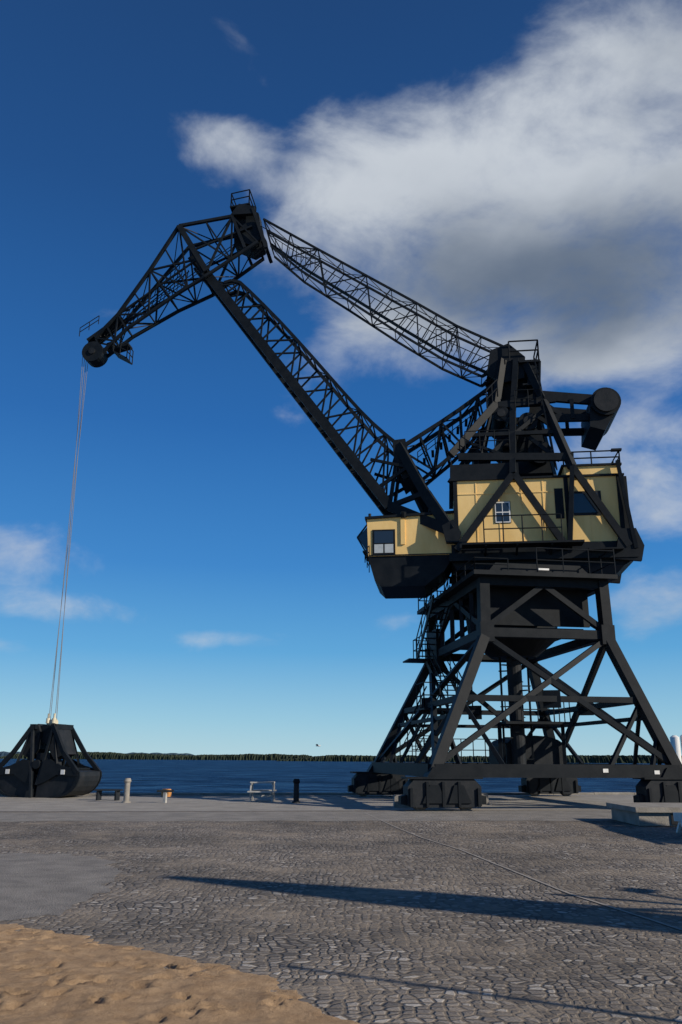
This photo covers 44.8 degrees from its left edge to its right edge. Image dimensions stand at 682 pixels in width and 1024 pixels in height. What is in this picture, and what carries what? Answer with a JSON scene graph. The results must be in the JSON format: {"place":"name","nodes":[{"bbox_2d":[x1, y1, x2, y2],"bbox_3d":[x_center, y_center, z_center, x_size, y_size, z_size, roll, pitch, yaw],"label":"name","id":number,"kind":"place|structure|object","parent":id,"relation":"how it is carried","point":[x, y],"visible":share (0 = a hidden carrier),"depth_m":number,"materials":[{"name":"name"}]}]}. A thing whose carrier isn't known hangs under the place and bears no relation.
{"place":"outdoors","nodes":[
{"label":"outdoors","id":0,"kind":"place"},
{"bbox_2d":[0,751,192,756],"bbox_3d":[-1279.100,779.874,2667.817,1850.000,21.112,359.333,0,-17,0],"label":"shore","id":1,"kind":"structure","parent":0,"point":[3,753],"depth_m":2539.77,"materials":[{"name":"green plant"}]},
{"bbox_2d":[0,923,359,1023],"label":"sand","id":2,"kind":"structure","parent":0,"point":[49,977],"depth_m":5.77,"materials":[{"name":"beige sand"}]},
{"bbox_2d":[0,811,611,821],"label":"road","id":3,"kind":"structure","parent":0,"point":[11,816],"depth_m":23.59,"materials":[{"name":"concrete"}]},
{"bbox_2d":[0,794,633,810],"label":"apron strip","id":4,"kind":"object","parent":3,"relation":"on","point":[496,802],"visible":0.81,"depth_m":30.01,"materials":[{"name":"concrete"}]},
{"bbox_2d":[0,713,101,797],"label":"clamshell grab","id":5,"kind":"object","parent":4,"relation":"on","point":[47,774],"visible":1,"depth_m":33.89,"materials":[{"name":"grey metal"}]},
{"bbox_2d":[94,789,122,800],"bbox_3d":[-8.907,10.827,31.634,1.014,0.415,0.366,1,-17,-3],"label":"quay bench","id":6,"kind":"object","parent":4,"relation":"on","point":[99,794],"visible":1,"depth_m":31.52,"materials":[{"name":"grey metal"}]},
{"bbox_2d":[122,778,130,802],"bbox_3d":[-7.803,10.156,30.143,0.330,0.860,0.330,0,-17,0],"label":"mooring bollard","id":7,"kind":"object","parent":4,"relation":"on","point":[127,781],"visible":0.94,"depth_m":30.07,"materials":[{"name":"metal"}]},
{"bbox_2d":[157,790,173,802],"bbox_3d":[-6.404,10.358,30.086,0.610,0.455,0.147,3,-17,-8],"label":"mooring cleat","id":8,"kind":"object","parent":4,"relation":"on","point":[164,796],"visible":0.82,"depth_m":30.06,"materials":[{"name":"white metal"}]},
{"bbox_2d":[161,789,171,796],"bbox_3d":[-7.362,11.845,34.858,0.480,0.320,0.468,0,-17,0],"label":"safety barrel","id":9,"kind":"object","parent":4,"relation":"on","point":[168,794],"visible":0.51,"depth_m":34.72,"materials":[{"name":"orange plastic"}]},
{"bbox_2d":[247,781,276,801],"bbox_3d":[-3.006,10.714,31.654,1.000,0.742,1.530,0,-17,0],"label":"bench","id":10,"kind":"object","parent":4,"relation":"on","point":[272,791],"visible":0.95,"depth_m":31.48,"materials":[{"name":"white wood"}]},
{"bbox_2d":[0,796,553,812],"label":"crane rails","id":11,"kind":"object","parent":4,"relation":"on","point":[248,811],"visible":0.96,"depth_m":26.12,"materials":[{"name":"metal"}]},
{"bbox_2d":[292,779,299,802],"bbox_3d":[-1.654,10.331,30.623,0.330,0.860,0.330,0,-17,0],"label":"mooring bollard","id":12,"kind":"object","parent":4,"relation":"on","point":[296,782],"visible":0.93,"depth_m":30.54,"materials":[{"name":"grey metal"}]},
{"bbox_2d":[49,189,681,810],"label":"harbour crane","id":13,"kind":"object","parent":4,"relation":"on","point":[523,549],"visible":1,"depth_m":33.41,"materials":[{"name":"black paint"}]},
{"bbox_2d":[393,795,411,807],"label":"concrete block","id":14,"kind":"structure","parent":4,"relation":"on","point":[395,802],"depth_m":27.94,"materials":[{"name":"grey concrete"}]},
{"bbox_2d":[482,793,489,804],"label":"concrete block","id":15,"kind":"structure","parent":4,"relation":"on","point":[486,795],"depth_m":29.81,"materials":[{"name":"grey concrete"}]},
{"bbox_2d":[0,759,664,793],"bbox_3d":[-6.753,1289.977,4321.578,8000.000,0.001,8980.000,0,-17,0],"label":"water","id":16,"kind":"structure","parent":0,"point":[200,776],"depth_m":130.41,"materials":[{"name":"blue liquid"}]},
{"bbox_2d":[0,752,313,759],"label":"distant forest","id":17,"kind":"object","parent":16,"relation":"on","point":[114,755],"visible":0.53,"depth_m":1021.27,"materials":[{"name":"green plant"}]},
{"bbox_2d":[277,755,681,762],"bbox_3d":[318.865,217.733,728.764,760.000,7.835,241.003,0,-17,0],"label":"distant forest","id":18,"kind":"object","parent":16,"relation":"on","point":[570,758],"visible":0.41,"depth_m":749.02,"materials":[{"name":"green plant"}]},
{"bbox_2d":[0,820,681,1023],"bbox_3d":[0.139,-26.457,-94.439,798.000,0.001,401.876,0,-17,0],"label":"ground","id":19,"kind":"structure","parent":0,"point":[371,922],"depth_m":9.05,"materials":[{"name":"stone"}]},
{"bbox_2d":[0,853,123,920],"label":"asphalt patch","id":20,"kind":"object","parent":19,"relation":"on","point":[36,885],"visible":1,"depth_m":10.99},
{"bbox_2d":[0,792,635,795],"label":"quay kerb","id":21,"kind":"structure","parent":19,"relation":"on","point":[337,793],"depth_m":37.06,"materials":[{"name":"concrete"}]},
{"bbox_2d":[364,812,681,929],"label":"track groove","id":22,"kind":"object","parent":19,"relation":"on","point":[540,881],"visible":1,"depth_m":10.89},
{"bbox_2d":[606,802,681,825],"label":"loading platform","id":23,"kind":"structure","parent":19,"relation":"on","point":[649,814],"depth_m":20.73,"materials":[{"name":"concrete"}]},
{"bbox_2d":[673,813,681,832],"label":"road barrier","id":24,"kind":"object","parent":19,"relation":"on","point":[677,816],"visible":1,"depth_m":18.64,"materials":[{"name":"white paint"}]},
{"bbox_2d":[0,0,681,756],"label":"sky","id":25,"kind":"structure","parent":0,"point":[511,170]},
{"bbox_2d":[670,735,681,762],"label":"storage silo","id":26,"kind":"object","parent":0,"point":[675,741],"visible":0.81,"depth_m":316.64,"materials":[{"name":"white paint"}]}
]}

